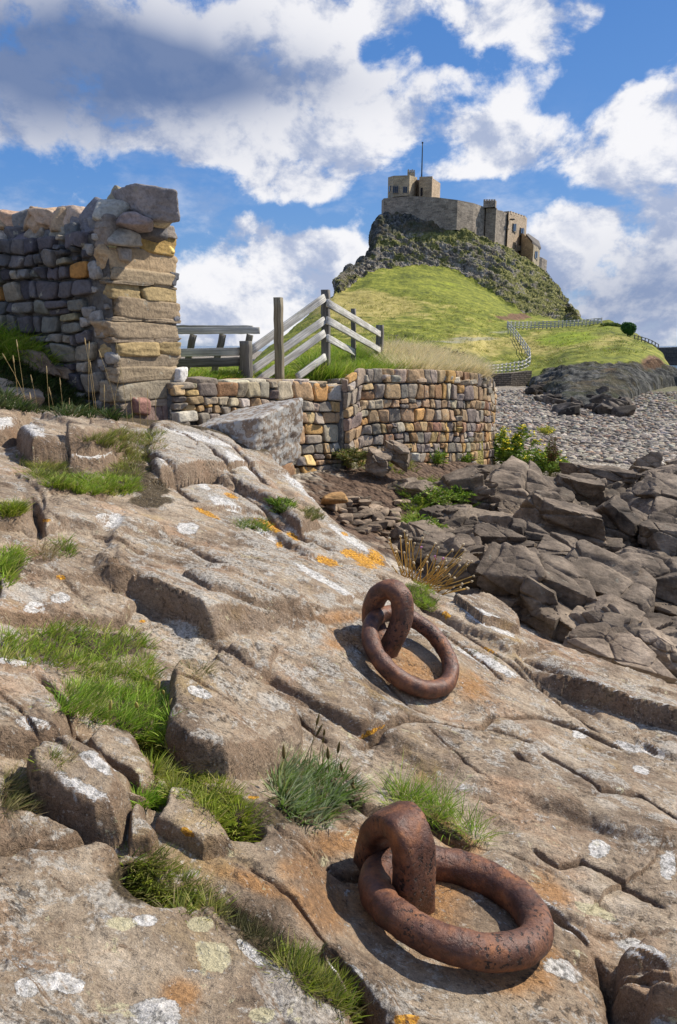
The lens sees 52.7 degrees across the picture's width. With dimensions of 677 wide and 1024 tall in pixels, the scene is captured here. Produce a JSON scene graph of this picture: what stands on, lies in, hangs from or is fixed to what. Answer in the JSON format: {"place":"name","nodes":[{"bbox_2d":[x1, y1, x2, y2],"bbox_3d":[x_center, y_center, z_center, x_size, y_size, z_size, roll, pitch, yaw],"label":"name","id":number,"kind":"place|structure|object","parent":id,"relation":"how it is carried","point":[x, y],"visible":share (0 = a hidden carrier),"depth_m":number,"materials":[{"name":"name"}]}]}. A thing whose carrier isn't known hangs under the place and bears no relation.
{"place":"outdoors","nodes":[
{"label":"outdoors","id":0,"kind":"place"},
{"bbox_2d":[188,359,483,463],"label":"grass terrace","id":1,"kind":"structure","parent":0,"point":[480,459],"depth_m":12.08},
{"bbox_2d":[0,183,187,419],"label":"ruined wall","id":2,"kind":"structure","parent":1,"relation":"on","point":[97,274],"depth_m":6.42,"materials":[{"name":"stone"}]},
{"bbox_2d":[176,325,259,372],"bbox_3d":[-1.599,-2.038,8.859,1.169,0.769,0.626,0,14,0],"label":"timber rack","id":3,"kind":"object","parent":1,"relation":"on","point":[190,351],"visible":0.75,"depth_m":8.59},
{"bbox_2d":[187,362,323,380],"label":"short grass","id":4,"kind":"structure","parent":1,"relation":"on","point":[222,374],"depth_m":8.61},
{"bbox_2d":[239,290,383,378],"bbox_3d":[0.014,-2.702,10.550,0.592,1.242,4.991,6,15,23],"label":"wooden fence","id":5,"kind":"object","parent":1,"relation":"on","point":[325,322],"visible":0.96,"depth_m":9.21,"materials":[{"name":"wood"}]},
{"bbox_2d":[284,341,417,380],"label":"long grass","id":6,"kind":"structure","parent":1,"relation":"on","point":[341,364],"depth_m":10.52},
{"bbox_2d":[358,335,508,379],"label":"straw grass","id":7,"kind":"structure","parent":1,"relation":"on","point":[428,356],"depth_m":12.22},
{"bbox_2d":[0,362,676,1023],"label":"bedrock","id":8,"kind":"structure","parent":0,"point":[562,760],"depth_m":1.87,"materials":[{"name":"stone"}]},
{"bbox_2d":[0,496,32,518],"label":"grass tuft","id":9,"kind":"object","parent":8,"relation":"on","point":[15,508],"visible":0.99,"depth_m":2.58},
{"bbox_2d":[0,540,38,588],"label":"grass tuft","id":10,"kind":"object","parent":8,"relation":"on","point":[10,565],"visible":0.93,"depth_m":2.26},
{"bbox_2d":[0,387,44,407],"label":"stone","id":11,"kind":"object","parent":8,"relation":"on","point":[38,393],"visible":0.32,"depth_m":6.08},
{"bbox_2d":[0,761,49,824],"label":"grass tuft","id":12,"kind":"object","parent":8,"relation":"on","point":[17,786],"visible":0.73,"depth_m":1.20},
{"bbox_2d":[0,321,71,367],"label":"grass clump","id":13,"kind":"object","parent":8,"relation":"on","point":[8,341],"visible":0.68,"depth_m":6.51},
{"bbox_2d":[15,535,69,560],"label":"grass tuft","id":14,"kind":"object","parent":8,"relation":"on","point":[54,553],"visible":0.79,"depth_m":2.47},
{"bbox_2d":[7,454,88,488],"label":"grass tuft","id":15,"kind":"object","parent":8,"relation":"on","point":[51,469],"visible":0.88,"depth_m":3.53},
{"bbox_2d":[25,743,80,770],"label":"grass tuft","id":16,"kind":"object","parent":8,"relation":"on","point":[58,755],"visible":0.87,"depth_m":1.25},
{"bbox_2d":[54,366,73,379],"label":"stone","id":17,"kind":"object","parent":8,"relation":"on","point":[63,371],"visible":0.58,"depth_m":6.52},
{"bbox_2d":[48,532,85,557],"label":"grass tuft","id":18,"kind":"object","parent":8,"relation":"on","point":[69,547],"visible":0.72,"depth_m":2.58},
{"bbox_2d":[0,352,142,420],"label":"herbage","id":19,"kind":"object","parent":8,"relation":"on","point":[65,408],"visible":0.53,"depth_m":6.26,"materials":[{"name":"green plant"}]},
{"bbox_2d":[10,349,60,375],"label":"stone","id":20,"kind":"object","parent":19,"relation":"on","point":[46,361],"visible":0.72,"depth_m":6.47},
{"bbox_2d":[2,339,155,425],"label":"dry grass stalks","id":21,"kind":"object","parent":19,"relation":"on","point":[88,385],"visible":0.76,"depth_m":5.67,"materials":[{"name":"plant"}]},
{"bbox_2d":[0,616,169,699],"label":"grass tuft","id":22,"kind":"object","parent":8,"relation":"on","point":[93,658],"visible":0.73,"depth_m":1.91,"materials":[{"name":"plant"}]},
{"bbox_2d":[37,471,147,495],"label":"grass tuft","id":23,"kind":"object","parent":8,"relation":"on","point":[108,484],"visible":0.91,"depth_m":3.58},
{"bbox_2d":[30,672,186,748],"bbox_3d":[-0.537,0.450,1.669,0.361,0.243,0.456,-5,14,-18],"label":"grass tuft","id":24,"kind":"object","parent":8,"relation":"on","point":[87,695],"visible":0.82,"depth_m":1.65,"materials":[{"name":"plant"}]},
{"bbox_2d":[109,680,171,724],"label":"seed stalks","id":25,"kind":"object","parent":24,"relation":"in","point":[136,703],"visible":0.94,"depth_m":1.68,"materials":[{"name":"plant"}]},
{"bbox_2d":[75,423,168,476],"bbox_3d":[-1.388,-0.499,4.622,0.525,0.318,1.914,-2,14,-9],"label":"grass tuft","id":26,"kind":"object","parent":8,"relation":"on","point":[108,438],"visible":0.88,"depth_m":4.38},
{"bbox_2d":[129,772,173,812],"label":"grass tuft","id":27,"kind":"object","parent":8,"relation":"on","point":[153,798],"visible":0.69,"depth_m":1.35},
{"bbox_2d":[116,839,239,930],"bbox_3d":[-0.273,0.640,1.156,0.173,0.108,0.288,-13,19,-42],"label":"grass tuft","id":28,"kind":"object","parent":8,"relation":"on","point":[160,900],"visible":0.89,"depth_m":1.17,"materials":[{"name":"plant"}]},
{"bbox_2d":[162,653,224,685],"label":"grass tuft","id":29,"kind":"object","parent":8,"relation":"on","point":[208,668],"visible":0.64,"depth_m":1.93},
{"bbox_2d":[135,715,275,842],"bbox_3d":[-0.348,0.583,1.489,0.534,0.177,0.255,13,19,42],"label":"grass tuft","id":30,"kind":"object","parent":8,"relation":"on","point":[222,816],"visible":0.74,"depth_m":1.43,"materials":[{"name":"plant"}]},
{"bbox_2d":[198,398,302,465],"bbox_3d":[-0.902,-0.751,6.557,0.951,0.665,0.822,4,14,18],"label":"boulder","id":31,"kind":"object","parent":8,"relation":"on","point":[275,428],"visible":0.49,"depth_m":6.38,"materials":[{"name":"stone"}]},
{"bbox_2d":[230,515,274,531],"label":"grass tuft","id":32,"kind":"object","parent":8,"relation":"on","point":[250,522],"visible":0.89,"depth_m":3.90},
{"bbox_2d":[216,899,296,965],"bbox_3d":[-0.153,0.683,1.108,0.195,0.123,0.214,0,14,0],"label":"grass tuft","id":33,"kind":"object","parent":8,"relation":"on","point":[246,928],"visible":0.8,"depth_m":1.07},
{"bbox_2d":[263,495,299,513],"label":"grass tuft","id":34,"kind":"object","parent":8,"relation":"on","point":[287,502],"visible":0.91,"depth_m":4.29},
{"bbox_2d":[296,503,324,521],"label":"grass tuft","id":35,"kind":"object","parent":8,"relation":"on","point":[314,515],"visible":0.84,"depth_m":4.29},
{"bbox_2d":[253,925,372,1023],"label":"grass tuft","id":36,"kind":"object","parent":8,"relation":"on","point":[306,964],"visible":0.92,"depth_m":1.01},
{"bbox_2d":[251,743,381,832],"bbox_3d":[-0.096,0.711,1.745,0.334,0.214,0.493,6,15,24],"label":"plantain","id":37,"kind":"object","parent":8,"relation":"on","point":[297,787],"visible":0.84,"depth_m":1.71,"materials":[{"name":"green plant"}]},
{"bbox_2d":[282,713,361,805],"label":"seed stalks","id":38,"kind":"object","parent":37,"relation":"in","point":[327,752],"visible":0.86,"depth_m":1.80,"materials":[{"name":"plant"}]},
{"bbox_2d":[362,579,413,657],"bbox_3d":[0.187,0.484,2.788,0.223,0.424,0.151,12,18,40],"label":"mooring eye","id":39,"kind":"object","parent":8,"relation":"attached to","point":[397,594],"visible":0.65,"depth_m":2.72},
{"bbox_2d":[361,605,458,698],"bbox_3d":[0.290,0.551,2.732,0.402,0.282,0.424,0,14,0],"label":"mooring ring","id":40,"kind":"object","parent":39,"relation":"hanging from","point":[387,668],"visible":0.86,"depth_m":2.64,"materials":[{"name":"metal"}]},
{"bbox_2d":[353,801,435,914],"bbox_3d":[0.123,0.788,1.502,0.102,0.350,0.220,-8,16,-29],"label":"mooring eye","id":41,"kind":"object","parent":8,"relation":"attached to","point":[402,830],"visible":0.68,"depth_m":1.41,"materials":[{"name":"metal"}]},
{"bbox_2d":[405,580,443,611],"bbox_3d":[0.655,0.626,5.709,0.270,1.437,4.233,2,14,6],"label":"grass tuft","id":42,"kind":"object","parent":8,"relation":"on","point":[426,599],"visible":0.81,"depth_m":3.67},
{"bbox_2d":[388,530,474,594],"bbox_3d":[0.618,0.363,4.516,0.609,0.524,0.407,0,14,0],"label":"grass tuft","id":43,"kind":"object","parent":8,"relation":"on","point":[431,573],"visible":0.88,"depth_m":4.51,"materials":[{"name":"plant"}]},
{"bbox_2d":[368,750,518,847],"bbox_3d":[0.249,0.793,1.857,0.434,0.154,0.334,0,14,0],"label":"grass tuft","id":44,"kind":"object","parent":8,"relation":"on","point":[431,795],"visible":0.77,"depth_m":1.88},
{"bbox_2d":[358,845,554,972],"bbox_3d":[0.241,0.816,1.430,0.402,0.180,0.391,0,14,0],"label":"mooring ring","id":45,"kind":"object","parent":8,"relation":"on","point":[527,943],"visible":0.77,"depth_m":1.32,"materials":[{"name":"metal"}]},
{"bbox_2d":[0,0,676,345],"label":"sky","id":46,"kind":"structure","parent":0,"point":[279,129],"materials":[{"name":"blue"}]},
{"bbox_2d":[180,346,676,367],"bbox_3d":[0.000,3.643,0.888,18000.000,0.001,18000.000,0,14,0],"label":"sea","id":47,"kind":"structure","parent":0,"point":[265,347],"depth_m":1345.11,"materials":[{"name":"blue liquid"}]},
{"bbox_2d":[181,351,676,682],"bbox_3d":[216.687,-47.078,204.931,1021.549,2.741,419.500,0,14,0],"label":"beach","id":48,"kind":"structure","parent":0,"point":[359,481],"depth_m":8.99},
{"bbox_2d":[167,376,341,474],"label":"dry stone wall","id":49,"kind":"structure","parent":48,"relation":"on","point":[196,400],"depth_m":8.31,"materials":[{"name":"stone"}]},
{"bbox_2d":[321,492,347,504],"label":"stone","id":50,"kind":"object","parent":48,"relation":"on","point":[336,498],"visible":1,"depth_m":7.51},
{"bbox_2d":[331,446,367,466],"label":"weed","id":51,"kind":"object","parent":48,"relation":"on","point":[348,455],"visible":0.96,"depth_m":9.26,"materials":[{"name":"green plant"}]},
{"bbox_2d":[365,447,392,475],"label":"shore rock","id":52,"kind":"object","parent":48,"relation":"on","point":[376,462],"visible":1,"depth_m":9.13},
{"bbox_2d":[384,440,411,471],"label":"shore rock","id":53,"kind":"object","parent":48,"relation":"on","point":[401,455],"visible":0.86,"depth_m":9.30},
{"bbox_2d":[388,525,415,543],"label":"shore rock","id":54,"kind":"object","parent":48,"relation":"on","point":[396,532],"visible":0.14,"depth_m":7.15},
{"bbox_2d":[326,368,497,469],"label":"dry stone wall","id":55,"kind":"structure","parent":48,"relation":"on","point":[424,414],"depth_m":10.49,"materials":[{"name":"stone"}]},
{"bbox_2d":[387,477,452,505],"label":"shore rock","id":56,"kind":"object","parent":48,"relation":"on","point":[410,484],"visible":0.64,"depth_m":8.95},
{"bbox_2d":[400,520,445,536],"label":"shore rock","id":57,"kind":"object","parent":48,"relation":"on","point":[421,526],"visible":0.23,"depth_m":7.19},
{"bbox_2d":[401,512,447,529],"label":"weed","id":58,"kind":"object","parent":48,"relation":"on","point":[439,525],"visible":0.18,"depth_m":7.47,"materials":[{"name":"green plant"}]},
{"bbox_2d":[400,484,458,506],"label":"weed","id":59,"kind":"object","parent":48,"relation":"on","point":[445,498],"visible":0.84,"depth_m":8.71,"materials":[{"name":"green plant"}]},
{"bbox_2d":[397,536,463,571],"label":"shore rock","id":60,"kind":"object","parent":48,"relation":"on","point":[446,546],"visible":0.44,"depth_m":6.32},
{"bbox_2d":[417,505,451,518],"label":"shore rock","id":61,"kind":"object","parent":48,"relation":"on","point":[429,511],"visible":0.3,"depth_m":8.03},
{"bbox_2d":[393,473,480,511],"bbox_3d":[1.343,-0.262,9.221,1.233,0.390,1.981,4,14,16],"label":"grass tuft","id":62,"kind":"object","parent":48,"relation":"on","point":[412,508],"visible":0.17,"depth_m":8.69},
{"bbox_2d":[427,447,448,465],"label":"weed","id":63,"kind":"object","parent":48,"relation":"on","point":[439,455],"visible":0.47,"depth_m":10.88,"materials":[{"name":"green plant"}]},
{"bbox_2d":[421,547,480,588],"bbox_3d":[1.030,0.544,6.308,0.647,0.415,0.586,0,14,0],"label":"shore rock","id":64,"kind":"object","parent":48,"relation":"on","point":[469,570],"visible":0.55,"depth_m":6.13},
{"bbox_2d":[435,505,470,518],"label":"shore rock","id":65,"kind":"object","parent":48,"relation":"on","point":[453,511],"visible":0.23,"depth_m":8.13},
{"bbox_2d":[423,531,484,560],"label":"shore rock","id":66,"kind":"object","parent":48,"relation":"on","point":[473,544],"visible":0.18,"depth_m":6.87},
{"bbox_2d":[441,516,476,528],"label":"shore rock","id":67,"kind":"object","parent":48,"relation":"on","point":[461,521],"visible":0.29,"depth_m":7.93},
{"bbox_2d":[441,485,477,503],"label":"weed","id":68,"kind":"object","parent":48,"relation":"on","point":[463,496],"visible":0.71,"depth_m":8.94,"materials":[{"name":"green plant"}]},
{"bbox_2d":[446,527,473,537],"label":"shore rock","id":69,"kind":"object","parent":48,"relation":"on","point":[464,530],"visible":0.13,"depth_m":7.13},
{"bbox_2d":[433,466,487,503],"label":"shore rock","id":70,"kind":"object","parent":48,"relation":"on","point":[472,476],"visible":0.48,"depth_m":9.11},
{"bbox_2d":[469,495,500,510],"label":"shore rock","id":71,"kind":"object","parent":48,"relation":"on","point":[485,502],"visible":0.23,"depth_m":9.21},
{"bbox_2d":[469,508,512,526],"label":"shore rock","id":72,"kind":"object","parent":48,"relation":"on","point":[501,518],"visible":0.3,"depth_m":8.18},
{"bbox_2d":[472,522,526,544],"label":"shore rock","id":73,"kind":"object","parent":48,"relation":"on","point":[486,533],"visible":0.45,"depth_m":7.34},
{"bbox_2d":[480,588,520,611],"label":"shore rock","id":74,"kind":"object","parent":48,"relation":"on","point":[508,601],"visible":0.28,"depth_m":5.88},
{"bbox_2d":[495,502,519,513],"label":"shore rock","id":75,"kind":"object","parent":48,"relation":"on","point":[506,507],"visible":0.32,"depth_m":9.06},
{"bbox_2d":[491,371,531,386],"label":"wall","id":76,"kind":"structure","parent":48,"relation":"on","point":[520,378],"depth_m":57.66,"materials":[{"name":"stone"}]},
{"bbox_2d":[487,424,544,464],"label":"ragwort","id":77,"kind":"object","parent":48,"relation":"on","point":[505,450],"visible":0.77,"depth_m":12.90,"materials":[{"name":"green plant"}]},
{"bbox_2d":[485,456,557,505],"bbox_3d":[2.691,-0.192,9.819,1.414,1.045,1.351,0,14,0],"label":"shore rock","id":78,"kind":"object","parent":48,"relation":"on","point":[518,481],"visible":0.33,"depth_m":9.67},
{"bbox_2d":[505,518,549,543],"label":"shore rock","id":79,"kind":"object","parent":48,"relation":"on","point":[534,532],"visible":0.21,"depth_m":7.62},
{"bbox_2d":[475,542,597,609],"bbox_3d":[1.745,0.671,6.230,1.030,0.802,0.830,2,14,8],"label":"shore rock","id":80,"kind":"object","parent":48,"relation":"on","point":[504,569],"visible":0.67,"depth_m":5.95,"materials":[{"name":"stone"}]},
{"bbox_2d":[518,575,561,611],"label":"shore rock","id":81,"kind":"object","parent":48,"relation":"on","point":[534,594],"visible":0.23,"depth_m":5.70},
{"bbox_2d":[519,605,566,640],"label":"shore rock","id":82,"kind":"object","parent":48,"relation":"on","point":[543,620],"visible":0.62,"depth_m":5.60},
{"bbox_2d":[520,443,568,475],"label":"ragwort","id":83,"kind":"object","parent":48,"relation":"on","point":[541,460],"visible":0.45,"depth_m":12.65,"materials":[{"name":"green plant"}]},
{"bbox_2d":[546,433,557,476],"bbox_3d":[3.847,-1.026,12.297,0.249,0.801,0.254,0,14,0],"label":"dock","id":84,"kind":"object","parent":48,"relation":"on","point":[551,458],"visible":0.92,"depth_m":12.27,"materials":[{"name":"brown plant"}]},
{"bbox_2d":[537,601,579,642],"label":"shore rock","id":85,"kind":"object","parent":48,"relation":"on","point":[567,623],"visible":0.23,"depth_m":5.57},
{"bbox_2d":[513,490,606,546],"bbox_3d":[2.827,0.166,8.641,1.169,0.892,1.175,0,14,0],"label":"shore rock","id":86,"kind":"object","parent":48,"relation":"on","point":[549,511],"visible":0.7,"depth_m":8.20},
{"bbox_2d":[549,487,578,504],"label":"shore rock","id":87,"kind":"object","parent":48,"relation":"on","point":[566,494],"visible":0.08,"depth_m":9.46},
{"bbox_2d":[558,405,579,415],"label":"scarp rock","id":88,"kind":"object","parent":48,"relation":"on","point":[571,410],"visible":0.66,"depth_m":31.79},
{"bbox_2d":[555,473,606,501],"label":"shore rock","id":89,"kind":"object","parent":48,"relation":"on","point":[583,486],"visible":0.7,"depth_m":10.30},
{"bbox_2d":[495,389,676,465],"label":"beach stones","id":90,"kind":"object","parent":48,"relation":"on","point":[628,447],"visible":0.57,"depth_m":26.44,"materials":[{"name":"gravel"}]},
{"bbox_2d":[559,462,644,488],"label":"shore rock","id":91,"kind":"object","parent":48,"relation":"on","point":[612,475],"visible":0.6,"depth_m":11.28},
{"bbox_2d":[544,459,571,476],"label":"weed","id":92,"kind":"object","parent":91,"relation":"on","point":[554,467],"visible":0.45,"depth_m":12.14,"materials":[{"name":"green plant"}]},
{"bbox_2d":[584,481,625,506],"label":"shore rock","id":93,"kind":"object","parent":48,"relation":"on","point":[616,488],"visible":0.16,"depth_m":10.48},
{"bbox_2d":[560,540,656,612],"bbox_3d":[2.471,0.748,6.671,1.252,0.820,0.931,8,16,31],"label":"shore rock","id":94,"kind":"object","parent":48,"relation":"on","point":[605,571],"visible":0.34,"depth_m":6.51,"materials":[{"name":"stone"}]},
{"bbox_2d":[569,593,650,627],"bbox_3d":[2.279,0.945,5.698,0.632,0.423,0.481,8,16,30],"label":"shore rock","id":95,"kind":"object","parent":48,"relation":"on","point":[592,612],"visible":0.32,"depth_m":5.61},
{"bbox_2d":[601,536,624,552],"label":"shore rock","id":96,"kind":"object","parent":48,"relation":"on","point":[613,545],"visible":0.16,"depth_m":8.14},
{"bbox_2d":[562,623,676,684],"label":"shore rock","id":97,"kind":"object","parent":48,"relation":"on","point":[621,646],"visible":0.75,"depth_m":4.96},
{"bbox_2d":[594,494,647,547],"bbox_3d":[3.733,0.316,8.947,1.048,1.114,1.017,-7,15,-26],"label":"shore rock","id":98,"kind":"object","parent":48,"relation":"on","point":[622,519],"visible":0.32,"depth_m":8.53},
{"bbox_2d":[611,405,635,416],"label":"scarp rock","id":99,"kind":"object","parent":48,"relation":"on","point":[622,411],"visible":0.63,"depth_m":31.63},
{"bbox_2d":[599,611,676,676],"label":"shore rock","id":100,"kind":"object","parent":48,"relation":"on","point":[614,619],"visible":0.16,"depth_m":5.43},
{"bbox_2d":[638,628,676,673],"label":"shore rock","id":101,"kind":"object","parent":100,"relation":"on","point":[660,644],"visible":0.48,"depth_m":5.20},
{"bbox_2d":[614,546,676,605],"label":"shore rock","id":102,"kind":"object","parent":48,"relation":"on","point":[661,570],"visible":0.34,"depth_m":6.88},
{"bbox_2d":[628,451,662,469],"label":"shore rock","id":103,"kind":"object","parent":48,"relation":"on","point":[652,459],"visible":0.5,"depth_m":15.79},
{"bbox_2d":[620,469,676,519],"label":"shore rock","id":104,"kind":"object","parent":48,"relation":"on","point":[650,494],"visible":0.62,"depth_m":9.88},
{"bbox_2d":[644,613,676,637],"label":"shore rock","id":105,"kind":"object","parent":48,"relation":"on","point":[665,624],"visible":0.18,"depth_m":5.68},
{"bbox_2d":[654,602,676,616],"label":"shore rock","id":106,"kind":"object","parent":48,"relation":"on","point":[664,608],"visible":0.23,"depth_m":6.35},
{"bbox_2d":[657,347,676,364],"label":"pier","id":107,"kind":"structure","parent":48,"relation":"on","point":[670,354],"depth_m":135.19,"materials":[{"name":"stone"}]},
{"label":"shore rock","id":108,"kind":"object","parent":48,"relation":"on","visible":0},
{"bbox_2d":[635,464,676,483],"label":"shore rock","id":109,"kind":"object","parent":108,"relation":"on","point":[666,468],"visible":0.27,"depth_m":11.30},
{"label":"shore rock","id":110,"kind":"object","parent":48,"relation":"on","visible":0},
{"bbox_2d":[536,532,577,555],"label":"shore rock","id":111,"kind":"object","parent":110,"relation":"on","point":[554,543],"visible":0.3,"depth_m":7.19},
{"bbox_2d":[253,211,676,404],"bbox_3d":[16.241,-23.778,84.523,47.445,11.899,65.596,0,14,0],"label":"pasture","id":112,"kind":"structure","parent":0,"point":[533,355],"depth_m":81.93,"materials":[{"name":"green plant"}]},
{"bbox_2d":[381,142,546,271],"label":"castle","id":113,"kind":"structure","parent":112,"relation":"on","point":[409,193],"depth_m":159.22,"materials":[{"name":"stone"}]},
{"bbox_2d":[487,322,530,372],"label":"rail fence","id":114,"kind":"object","parent":112,"relation":"on","point":[518,362],"visible":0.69,"depth_m":68.96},
{"bbox_2d":[507,317,602,329],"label":"rail fence","id":115,"kind":"object","parent":112,"relation":"on","point":[554,323],"visible":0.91,"depth_m":100.37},
{"bbox_2d":[621,321,636,335],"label":"shrub","id":116,"kind":"object","parent":112,"relation":"on","point":[629,328],"visible":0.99,"depth_m":82.78,"materials":[{"name":"green plant"}]},
{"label":"shore rock","id":117,"kind":"object","parent":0,"visible":0},
{"bbox_2d":[638,511,676,556],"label":"shore rock","id":118,"kind":"object","parent":117,"relation":"on","point":[657,530],"visible":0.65,"depth_m":8.18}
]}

